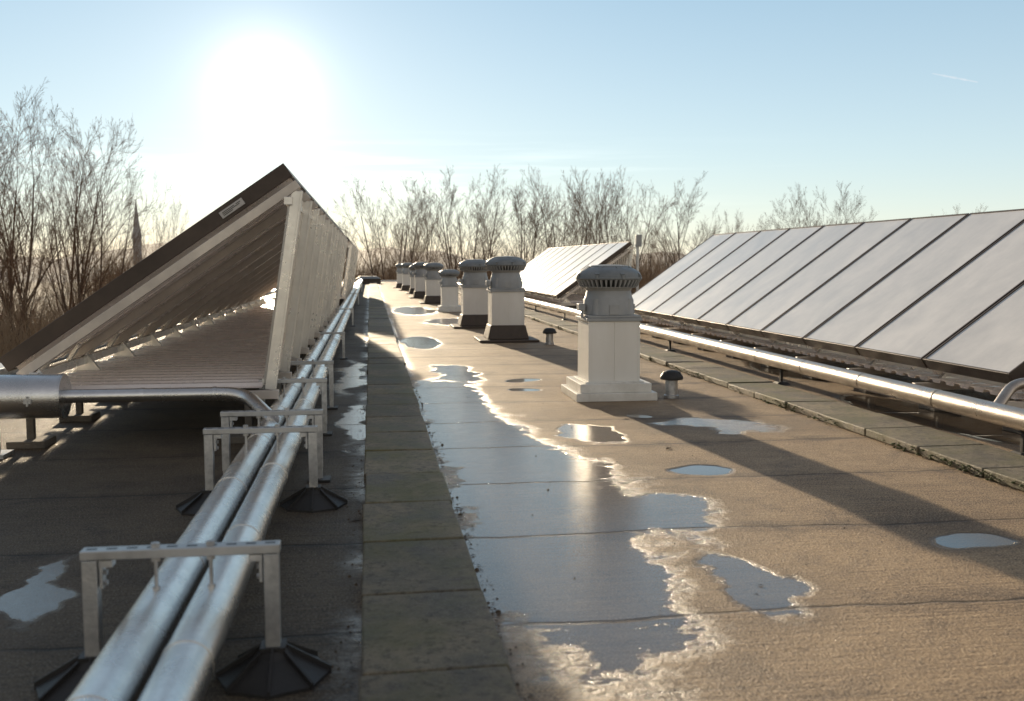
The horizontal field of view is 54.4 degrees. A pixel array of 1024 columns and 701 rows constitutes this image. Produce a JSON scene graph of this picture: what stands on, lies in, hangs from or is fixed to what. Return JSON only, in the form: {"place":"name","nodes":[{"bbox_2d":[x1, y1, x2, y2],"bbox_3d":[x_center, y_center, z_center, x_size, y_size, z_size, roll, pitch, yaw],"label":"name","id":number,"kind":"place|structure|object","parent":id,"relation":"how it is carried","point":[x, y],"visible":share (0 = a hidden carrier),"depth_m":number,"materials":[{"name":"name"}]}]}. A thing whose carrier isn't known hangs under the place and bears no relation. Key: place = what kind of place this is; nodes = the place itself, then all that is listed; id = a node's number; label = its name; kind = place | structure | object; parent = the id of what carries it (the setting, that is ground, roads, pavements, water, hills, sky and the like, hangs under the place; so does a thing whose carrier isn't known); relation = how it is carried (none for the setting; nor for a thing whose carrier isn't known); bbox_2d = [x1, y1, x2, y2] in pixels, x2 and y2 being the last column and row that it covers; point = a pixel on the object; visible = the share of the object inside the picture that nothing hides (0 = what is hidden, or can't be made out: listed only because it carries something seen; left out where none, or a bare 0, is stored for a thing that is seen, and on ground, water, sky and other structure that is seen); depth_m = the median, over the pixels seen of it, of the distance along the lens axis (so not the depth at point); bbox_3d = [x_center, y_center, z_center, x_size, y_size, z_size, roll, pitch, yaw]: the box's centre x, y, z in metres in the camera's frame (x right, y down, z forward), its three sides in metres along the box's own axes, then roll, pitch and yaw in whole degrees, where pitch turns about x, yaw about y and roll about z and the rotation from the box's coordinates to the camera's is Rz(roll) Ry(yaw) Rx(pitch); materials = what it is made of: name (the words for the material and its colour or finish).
{"place":"outdoors","nodes":[
{"label":"outdoors","id":0,"kind":"place"},
{"bbox_2d":[0,282,93,321],"bbox_3d":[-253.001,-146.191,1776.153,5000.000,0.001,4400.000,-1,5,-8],"label":"ground","id":1,"kind":"structure","parent":0,"point":[38,289],"depth_m":329.60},
{"bbox_2d":[0,117,41,294],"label":"bare tree","id":2,"kind":"object","parent":1,"relation":"on","point":[26,229],"visible":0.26,"depth_m":49.76,"materials":[{"name":"brown plant"}]},
{"bbox_2d":[0,80,117,349],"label":"bare tree","id":3,"kind":"object","parent":1,"relation":"on","point":[11,251],"visible":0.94,"depth_m":41.05,"materials":[{"name":"brown plant"}]},
{"bbox_2d":[0,96,157,339],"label":"bare tree","id":4,"kind":"object","parent":1,"relation":"on","point":[76,212],"visible":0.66,"depth_m":44.40,"materials":[{"name":"brown plant"}]},
{"bbox_2d":[9,107,164,316],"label":"bare tree","id":5,"kind":"object","parent":1,"relation":"on","point":[77,275],"visible":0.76,"depth_m":43.50,"materials":[{"name":"brown plant"}]},
{"bbox_2d":[0,239,270,362],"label":"undergrowth","id":6,"kind":"object","parent":1,"relation":"on","point":[7,334],"visible":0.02,"depth_m":37.56,"materials":[{"name":"brown plant"}]},
{"bbox_2d":[131,188,188,261],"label":"bare tree","id":7,"kind":"object","parent":1,"relation":"on","point":[173,227],"visible":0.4,"depth_m":59.08,"materials":[{"name":"brown plant"}]},
{"bbox_2d":[0,280,489,374],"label":"building","id":8,"kind":"structure","parent":1,"relation":"on","point":[3,371],"depth_m":11.37,"materials":[{"name":"brick"}]},
{"bbox_2d":[0,281,1023,700],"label":"flat roof","id":9,"kind":"structure","parent":8,"relation":"on","point":[748,501],"depth_m":4.09,"materials":[{"name":"fabric"}]},
{"bbox_2d":[0,373,71,458],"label":"pipe vessel","id":10,"kind":"object","parent":9,"relation":"on","point":[30,396],"visible":0.92,"depth_m":5.58,"materials":[{"name":"metal"}]},
{"bbox_2d":[6,180,347,448],"bbox_3d":[-3.072,-0.772,12.177,1.855,1.604,12.670,-1,5,-8],"label":"mounting frame","id":11,"kind":"object","parent":9,"relation":"on","point":[247,336],"visible":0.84,"depth_m":7.46,"materials":[{"name":"metal"}]},
{"bbox_2d":[0,163,302,371],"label":"solar collector","id":12,"kind":"object","parent":11,"relation":"attached to","point":[142,272],"visible":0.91,"depth_m":6.03,"materials":[{"name":"black glass"}]},
{"bbox_2d":[68,179,311,353],"bbox_3d":[-2.417,-0.639,7.527,1.735,1.257,1.018,-1,5,-8],"label":"solar collector","id":13,"kind":"object","parent":11,"relation":"attached to","point":[191,269],"visible":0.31,"depth_m":7.19,"materials":[{"name":"metal"}]},
{"bbox_2d":[108,192,317,342],"bbox_3d":[-2.563,-0.729,8.552,1.735,1.257,1.018,-1,5,-8],"label":"solar collector","id":14,"kind":"object","parent":11,"relation":"attached to","point":[214,268],"visible":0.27,"depth_m":8.19,"materials":[{"name":"metal"}]},
{"bbox_2d":[137,200,322,333],"bbox_3d":[-2.709,-0.819,9.577,1.735,1.257,1.018,-1,5,-8],"label":"solar collector","id":15,"kind":"object","parent":11,"relation":"attached to","point":[319,206],"visible":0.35,"depth_m":9.19,"materials":[{"name":"metal"}]},
{"bbox_2d":[161,207,327,326],"bbox_3d":[-2.855,-0.909,10.602,1.735,1.257,1.018,-1,5,-8],"label":"solar collector","id":16,"kind":"object","parent":11,"relation":"attached to","point":[232,276],"visible":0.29,"depth_m":10.22,"materials":[{"name":"metal"}]},
{"bbox_2d":[181,210,330,320],"bbox_3d":[-3.002,-1.000,11.627,1.735,1.257,1.018,-1,5,-8],"label":"solar collector","id":17,"kind":"object","parent":11,"relation":"attached to","point":[244,276],"visible":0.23,"depth_m":11.27,"materials":[{"name":"metal"}]},
{"bbox_2d":[34,540,331,700],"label":"pipe support","id":18,"kind":"object","parent":9,"relation":"on","point":[273,665],"visible":0.87,"depth_m":2.58,"materials":[{"name":"metal"}]},
{"bbox_2d":[66,279,360,700],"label":"insulated pipe","id":19,"kind":"object","parent":18,"relation":"on","point":[123,665],"visible":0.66,"depth_m":2.67,"materials":[{"name":"silver metal"}]},
{"bbox_2d":[62,386,278,422],"bbox_3d":[-1.908,0.307,5.708,1.332,0.180,0.368,1,5,10],"label":"branch pipe","id":20,"kind":"object","parent":19,"relation":"attached to","point":[251,400],"visible":0.94,"depth_m":5.71,"materials":[{"name":"silver metal"}]},
{"bbox_2d":[176,424,346,515],"bbox_3d":[-1.129,0.520,4.491,0.757,0.376,0.301,-1,5,-8],"label":"pipe support","id":21,"kind":"object","parent":9,"relation":"on","point":[313,496],"visible":0.85,"depth_m":4.46,"materials":[{"name":"metal"}]},
{"bbox_2d":[215,408,330,484],"bbox_3d":[-1.201,0.475,5.001,0.565,0.376,0.110,-1,5,-8],"label":"pipe support","id":22,"kind":"object","parent":9,"relation":"on","point":[228,418],"visible":0.66,"depth_m":4.98,"materials":[{"name":"metal"}]},
{"bbox_2d":[258,377,332,435],"bbox_3d":[-1.395,0.356,6.357,0.481,0.376,0.110,-1,5,-8],"label":"pipe support","id":23,"kind":"object","parent":9,"relation":"on","point":[317,381],"visible":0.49,"depth_m":6.35,"materials":[{"name":"metal"}]},
{"bbox_2d":[277,359,337,409],"bbox_3d":[-1.557,0.256,7.496,0.481,0.376,0.110,-1,5,-8],"label":"pipe support","id":24,"kind":"object","parent":9,"relation":"on","point":[331,384],"visible":0.61,"depth_m":7.49,"materials":[{"name":"metal"}]},
{"bbox_2d":[272,241,358,305],"bbox_3d":[-5.515,-2.281,29.318,1.855,1.604,12.670,-1,5,-8],"label":"mounting frame","id":25,"kind":"object","parent":9,"relation":"on","point":[352,251],"visible":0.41,"depth_m":25.27,"materials":[{"name":"metal"}]},
{"bbox_2d":[310,331,347,358],"bbox_3d":[-2.114,-0.060,11.404,0.452,0.320,0.110,-1,5,-8],"label":"pipe support","id":26,"kind":"object","parent":9,"relation":"on","point":[342,334],"visible":0.5,"depth_m":11.40,"materials":[{"name":"metal"}]},
{"bbox_2d":[331,308,354,325],"bbox_3d":[-2.964,-0.585,17.371,0.452,0.320,0.110,-1,5,-8],"label":"pipe support","id":27,"kind":"object","parent":9,"relation":"on","point":[351,310],"visible":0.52,"depth_m":17.36,"materials":[{"name":"metal"}]},
{"bbox_2d":[356,276,380,283],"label":"skylight","id":28,"kind":"object","parent":9,"relation":"on","point":[371,279],"visible":0.94,"depth_m":52.70,"materials":[{"name":"grey plastic"}]},
{"bbox_2d":[393,263,402,287],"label":"roof ventilator","id":29,"kind":"object","parent":9,"relation":"on","point":[399,275],"visible":0.5,"depth_m":43.64,"materials":[{"name":"grey metal"}]},
{"bbox_2d":[398,263,412,290],"bbox_3d":[-4.178,-2.970,39.964,0.785,1.110,0.785,-1,5,-8],"label":"roof ventilator","id":30,"kind":"object","parent":9,"relation":"on","point":[406,271],"visible":0.73,"depth_m":39.75,"materials":[{"name":"grey metal"}]},
{"bbox_2d":[406,265,415,293],"bbox_3d":[-3.439,-2.552,35.645,0.732,1.034,0.732,-1,5,-8],"label":"roof ventilator","id":31,"kind":"object","parent":9,"relation":"on","point":[412,281],"visible":0.41,"depth_m":35.44,"materials":[{"name":"grey metal"}]},
{"bbox_2d":[409,262,427,297],"bbox_3d":[-2.832,-2.219,31.299,0.801,1.131,0.801,-1,5,-8],"label":"roof ventilator","id":32,"kind":"object","parent":9,"relation":"on","point":[419,273],"visible":0.74,"depth_m":31.08,"materials":[{"name":"grey metal"}]},
{"bbox_2d":[419,263,443,303],"bbox_3d":[-2.131,-1.837,27.083,0.785,1.110,0.785,-1,5,-8],"label":"roof ventilator","id":33,"kind":"object","parent":9,"relation":"on","point":[433,278],"visible":0.96,"depth_m":26.87,"materials":[{"name":"grey metal"}]},
{"bbox_2d":[359,283,519,700],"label":"paving path","id":34,"kind":"structure","parent":9,"relation":"on","point":[444,637],"depth_m":3.41,"materials":[{"name":"concrete"}]},
{"bbox_2d":[436,269,460,311],"bbox_3d":[-1.428,-1.375,22.707,0.581,0.957,0.581,-1,5,-8],"label":"roof ventilator","id":35,"kind":"object","parent":9,"relation":"on","point":[448,283],"visible":0.98,"depth_m":22.52,"materials":[{"name":"white paint"}]},
{"bbox_2d":[450,259,488,328],"bbox_3d":[-0.632,-0.986,17.111,0.824,1.164,0.824,-1,5,-8],"label":"roof ventilator","id":36,"kind":"object","parent":9,"relation":"on","point":[474,298],"visible":0.86,"depth_m":16.89,"materials":[{"name":"grey metal"}]},
{"bbox_2d":[474,256,539,342],"bbox_3d":[-0.087,-0.741,14.143,0.839,1.197,0.839,-1,5,-8],"label":"roof ventilator","id":37,"kind":"object","parent":9,"relation":"on","point":[506,292],"visible":1,"depth_m":13.92,"materials":[{"name":"beige paint"}]},
{"bbox_2d":[543,328,556,344],"bbox_3d":[0.508,-0.194,13.439,0.190,0.229,0.190,-1,5,-8],"label":"vent pipe","id":38,"kind":"object","parent":9,"relation":"on","point":[549,332],"visible":1,"depth_m":13.39,"materials":[{"name":"black plastic"}]},
{"bbox_2d":[524,246,633,312],"bbox_3d":[1.097,-2.039,27.276,1.830,1.480,10.591,-1,5,-8],"label":"mounting frame","id":39,"kind":"object","parent":9,"relation":"on","point":[575,295],"visible":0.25,"depth_m":22.87,"materials":[{"name":"metal"}]},
{"bbox_2d":[520,248,552,271],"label":"solar collector","id":40,"kind":"object","parent":39,"relation":"attached to","point":[538,256],"visible":0.25,"depth_m":31.88,"materials":[{"name":"metal"}]},
{"bbox_2d":[520,247,558,275],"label":"solar collector","id":41,"kind":"object","parent":39,"relation":"attached to","point":[538,260],"visible":0.28,"depth_m":30.87,"materials":[{"name":"metal"}]},
{"bbox_2d":[521,247,564,278],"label":"solar collector","id":42,"kind":"object","parent":39,"relation":"attached to","point":[544,260],"visible":0.31,"depth_m":29.84,"materials":[{"name":"metal"}]},
{"bbox_2d":[522,246,572,282],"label":"solar collector","id":43,"kind":"object","parent":39,"relation":"attached to","point":[545,264],"visible":0.32,"depth_m":28.81,"materials":[{"name":"glass"}]},
{"bbox_2d":[522,245,580,287],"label":"solar collector","id":44,"kind":"object","parent":39,"relation":"attached to","point":[549,266],"visible":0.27,"depth_m":27.77,"materials":[{"name":"metal"}]},
{"bbox_2d":[523,245,587,292],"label":"solar collector","id":45,"kind":"object","parent":39,"relation":"attached to","point":[554,267],"visible":0.64,"depth_m":26.74,"materials":[{"name":"metal"}]},
{"bbox_2d":[527,244,597,293],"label":"solar collector","id":46,"kind":"object","parent":39,"relation":"attached to","point":[532,289],"visible":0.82,"depth_m":25.72,"materials":[{"name":"glass"}]},
{"bbox_2d":[534,243,607,294],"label":"solar collector","id":47,"kind":"object","parent":39,"relation":"attached to","point":[566,270],"visible":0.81,"depth_m":24.69,"materials":[{"name":"glass"}]},
{"bbox_2d":[540,242,617,296],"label":"solar collector","id":48,"kind":"object","parent":39,"relation":"attached to","point":[576,269],"visible":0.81,"depth_m":23.67,"materials":[{"name":"glass"}]},
{"bbox_2d":[548,241,631,298],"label":"solar collector","id":49,"kind":"object","parent":39,"relation":"attached to","point":[570,283],"visible":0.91,"depth_m":22.38,"materials":[{"name":"grey glass"}]},
{"bbox_2d":[561,264,656,401],"bbox_3d":[0.793,-0.164,8.207,0.660,1.088,0.660,-1,5,-8],"label":"roof ventilator","id":50,"kind":"object","parent":9,"relation":"on","point":[609,320],"visible":1,"depth_m":8.00,"materials":[{"name":"white paint"}]},
{"bbox_2d":[331,334,926,700],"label":"leaf litter","id":51,"kind":"object","parent":9,"relation":"on","point":[496,611],"visible":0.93,"depth_m":3.62,"materials":[{"name":"brown plant"}]},
{"bbox_2d":[635,235,641,290],"bbox_3d":[2.770,-1.685,21.905,0.132,1.716,0.130,-1,5,-8],"label":"service post","id":52,"kind":"object","parent":9,"relation":"on","point":[638,241],"visible":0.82,"depth_m":21.84,"materials":[{"name":"metal"}]},
{"bbox_2d":[666,340,675,351],"bbox_3d":[1.974,-0.061,12.433,0.132,0.141,0.132,-1,5,-8],"label":"pipe stand","id":53,"kind":"object","parent":9,"relation":"on","point":[670,349],"visible":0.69,"depth_m":12.42,"materials":[{"name":"grey metal"}]},
{"bbox_2d":[660,370,682,398],"bbox_3d":[1.306,0.272,8.151,0.190,0.229,0.190,-1,5,-8],"label":"vent pipe","id":54,"kind":"object","parent":9,"relation":"on","point":[671,378],"visible":1,"depth_m":8.11,"materials":[{"name":"metal"}]},
{"bbox_2d":[368,318,1023,673],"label":"moss","id":55,"kind":"object","parent":9,"relation":"on","point":[944,459],"visible":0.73,"depth_m":5.74,"materials":[{"name":"green plant"}]},
{"bbox_2d":[458,289,1023,490],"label":"paving path","id":56,"kind":"structure","parent":9,"relation":"on","point":[1007,467],"depth_m":6.68,"materials":[{"name":"concrete"}]},
{"bbox_2d":[773,368,790,384],"bbox_3d":[2.453,0.235,9.070,0.132,0.141,0.132,-1,5,-8],"label":"pipe stand","id":57,"kind":"object","parent":9,"relation":"on","point":[781,382],"visible":0.81,"depth_m":9.05,"materials":[{"name":"black plastic"}]},
{"bbox_2d":[634,313,1023,433],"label":"mounting frame","id":58,"kind":"object","parent":9,"relation":"on","point":[943,381],"visible":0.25,"depth_m":8.69,"materials":[{"name":"metal"}]},
{"bbox_2d":[632,233,734,305],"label":"solar collector","id":59,"kind":"object","parent":58,"relation":"attached to","point":[675,269],"visible":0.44,"depth_m":16.20,"materials":[{"name":"metal"}]},
{"bbox_2d":[635,230,760,316],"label":"solar collector","id":60,"kind":"object","parent":58,"relation":"attached to","point":[690,274],"visible":0.73,"depth_m":15.18,"materials":[{"name":"metal"}]},
{"bbox_2d":[651,228,789,320],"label":"solar collector","id":61,"kind":"object","parent":58,"relation":"attached to","point":[713,275],"visible":0.86,"depth_m":14.15,"materials":[{"name":"metal"}]},
{"bbox_2d":[672,225,823,324],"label":"solar collector","id":62,"kind":"object","parent":58,"relation":"attached to","point":[734,280],"visible":0.86,"depth_m":13.12,"materials":[{"name":"metal"}]},
{"bbox_2d":[697,222,863,330],"bbox_3d":[3.257,-0.909,12.126,1.724,1.274,1.018,-1,5,-8],"label":"solar collector","id":63,"kind":"object","parent":58,"relation":"attached to","point":[766,281],"visible":0.81,"depth_m":12.10,"materials":[{"name":"metal"}]},
{"bbox_2d":[726,218,911,337],"bbox_3d":[3.403,-0.819,11.101,1.724,1.274,1.018,-1,5,-8],"label":"solar collector","id":64,"kind":"object","parent":58,"relation":"attached to","point":[756,318],"visible":0.84,"depth_m":11.06,"materials":[{"name":"metal"}]},
{"bbox_2d":[761,213,968,345],"bbox_3d":[3.549,-0.729,10.075,1.724,1.274,1.018,-1,5,-8],"label":"solar collector","id":65,"kind":"object","parent":58,"relation":"attached to","point":[797,323],"visible":0.84,"depth_m":10.03,"materials":[{"name":"glass"}]},
{"bbox_2d":[803,209,1023,355],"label":"solar collector","id":66,"kind":"object","parent":58,"relation":"attached to","point":[849,328],"visible":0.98,"depth_m":9.01,"materials":[{"name":"glass"}]},
{"bbox_2d":[856,221,1023,368],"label":"solar collector","id":67,"kind":"object","parent":58,"relation":"attached to","point":[917,332],"visible":0.98,"depth_m":8.02,"materials":[{"name":"glass"}]},
{"bbox_2d":[923,283,1023,383],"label":"solar collector","id":68,"kind":"object","parent":58,"relation":"attached to","point":[988,344],"visible":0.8,"depth_m":7.05,"materials":[{"name":"grey glass"}]},
{"bbox_2d":[1010,431,1023,455],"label":"pipe stand","id":69,"kind":"object","parent":9,"relation":"on","point":[1020,451],"visible":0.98,"depth_m":5.70,"materials":[{"name":"black plastic"}]},
{"bbox_2d":[458,283,1023,430],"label":"insulated pipe","id":70,"kind":"object","parent":69,"relation":"on","point":[1008,416],"visible":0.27,"depth_m":7.51,"materials":[{"name":"silver metal"}]},
{"bbox_2d":[994,378,1023,403],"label":"branch pipe","id":71,"kind":"object","parent":70,"relation":"attached to","point":[1008,391],"visible":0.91,"depth_m":6.03,"materials":[{"name":"silver metal"}]},
{"bbox_3d":[-5.747,-2.304,36.899,0.452,0.320,0.110,-1,5,-8],"label":"pipe support","id":72,"kind":"object","parent":9,"relation":"on","visible":0},
{"bbox_2d":[138,279,362,700],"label":"insulated pipe","id":73,"kind":"object","parent":72,"relation":"on","point":[184,669],"visible":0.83,"depth_m":2.67,"materials":[{"name":"silver metal"}]},
{"bbox_2d":[326,207,381,279],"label":"bare tree","id":74,"kind":"object","parent":1,"relation":"on","point":[360,249],"visible":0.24,"depth_m":92.94,"materials":[{"name":"brown plant"}]},
{"bbox_2d":[45,229,693,315],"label":"woodland","id":75,"kind":"object","parent":1,"relation":"on","point":[459,270],"visible":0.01,"depth_m":108.84,"materials":[{"name":"brown plant"}]},
{"bbox_2d":[333,174,451,279],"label":"bare tree","id":76,"kind":"object","parent":1,"relation":"on","point":[383,242],"visible":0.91,"depth_m":82.26,"materials":[{"name":"brown plant"}]},
{"bbox_2d":[376,179,457,276],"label":"bare tree","id":77,"kind":"object","parent":1,"relation":"on","point":[426,226],"visible":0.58,"depth_m":91.00,"materials":[{"name":"brown plant"}]},
{"bbox_2d":[400,165,528,279],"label":"bare tree","id":78,"kind":"object","parent":1,"relation":"on","point":[452,257],"visible":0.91,"depth_m":85.81,"materials":[{"name":"brown plant"}]},
{"bbox_2d":[458,185,519,279],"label":"bare tree","id":79,"kind":"object","parent":1,"relation":"on","point":[490,274],"visible":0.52,"depth_m":97.91,"materials":[{"name":"brown plant"}]},
{"bbox_2d":[494,176,572,263],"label":"bare tree","id":80,"kind":"object","parent":1,"relation":"on","point":[534,237],"visible":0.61,"depth_m":89.89,"materials":[{"name":"brown plant"}]},
{"bbox_2d":[514,165,613,257],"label":"bare tree","id":81,"kind":"object","parent":1,"relation":"on","point":[558,226],"visible":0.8,"depth_m":86.13,"materials":[{"name":"brown plant"}]},
{"bbox_2d":[550,169,624,245],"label":"bare tree","id":82,"kind":"object","parent":1,"relation":"on","point":[584,211],"visible":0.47,"depth_m":93.43,"materials":[{"name":"brown plant"}]},
{"bbox_2d":[582,166,684,293],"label":"bare tree","id":83,"kind":"object","parent":1,"relation":"on","point":[621,224],"visible":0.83,"depth_m":87.41,"materials":[{"name":"brown plant"}]},
{"bbox_2d":[633,216,685,285],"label":"bare tree","id":84,"kind":"object","parent":1,"relation":"on","point":[650,259],"visible":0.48,"depth_m":100.53,"materials":[{"name":"brown plant"}]},
{"bbox_2d":[641,174,721,269],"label":"bare tree","id":85,"kind":"object","parent":1,"relation":"on","point":[678,241],"visible":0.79,"depth_m":87.62,"materials":[{"name":"brown plant"}]},
{"bbox_2d":[680,217,723,254],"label":"bare tree","id":86,"kind":"object","parent":1,"relation":"on","point":[699,235],"visible":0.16,"depth_m":107.28,"materials":[{"name":"brown plant"}]},
{"bbox_2d":[699,209,759,233],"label":"bare tree","id":87,"kind":"object","parent":1,"relation":"on","point":[737,226],"visible":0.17,"depth_m":98.69,"materials":[{"name":"brown plant"}]},
{"bbox_2d":[754,216,774,230],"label":"bare tree","id":88,"kind":"object","parent":1,"relation":"on","point":[762,224],"visible":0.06,"depth_m":109.92,"materials":[{"name":"brown plant"}]},
{"bbox_2d":[763,195,805,229],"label":"bare tree","id":89,"kind":"object","parent":1,"relation":"on","point":[790,211],"visible":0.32,"depth_m":100.02,"materials":[{"name":"brown plant"}]},
{"bbox_2d":[773,181,866,228],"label":"bare tree","id":90,"kind":"object","parent":1,"relation":"on","point":[839,208],"visible":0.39,"depth_m":96.41,"materials":[{"name":"brown plant"}]},
{"bbox_2d":[132,199,141,264],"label":"church","id":91,"kind":"structure","parent":0,"point":[139,230],"depth_m":495.30,"materials":[{"name":"stone"}]},
{"bbox_2d":[0,243,684,281],"bbox_3d":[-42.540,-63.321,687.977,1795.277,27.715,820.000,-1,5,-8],"label":"hill","id":92,"kind":"structure","parent":0,"point":[150,249],"depth_m":693.83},
{"bbox_2d":[0,0,1023,262],"label":"sky","id":93,"kind":"structure","parent":0,"point":[757,98],"materials":[{"name":"blue"}]},
{"bbox_2d":[932,73,975,81],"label":"vapour trail","id":94,"kind":"object","parent":93,"relation":"in","point":[953,77],"visible":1,"depth_m":3019.20,"materials":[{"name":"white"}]}
]}

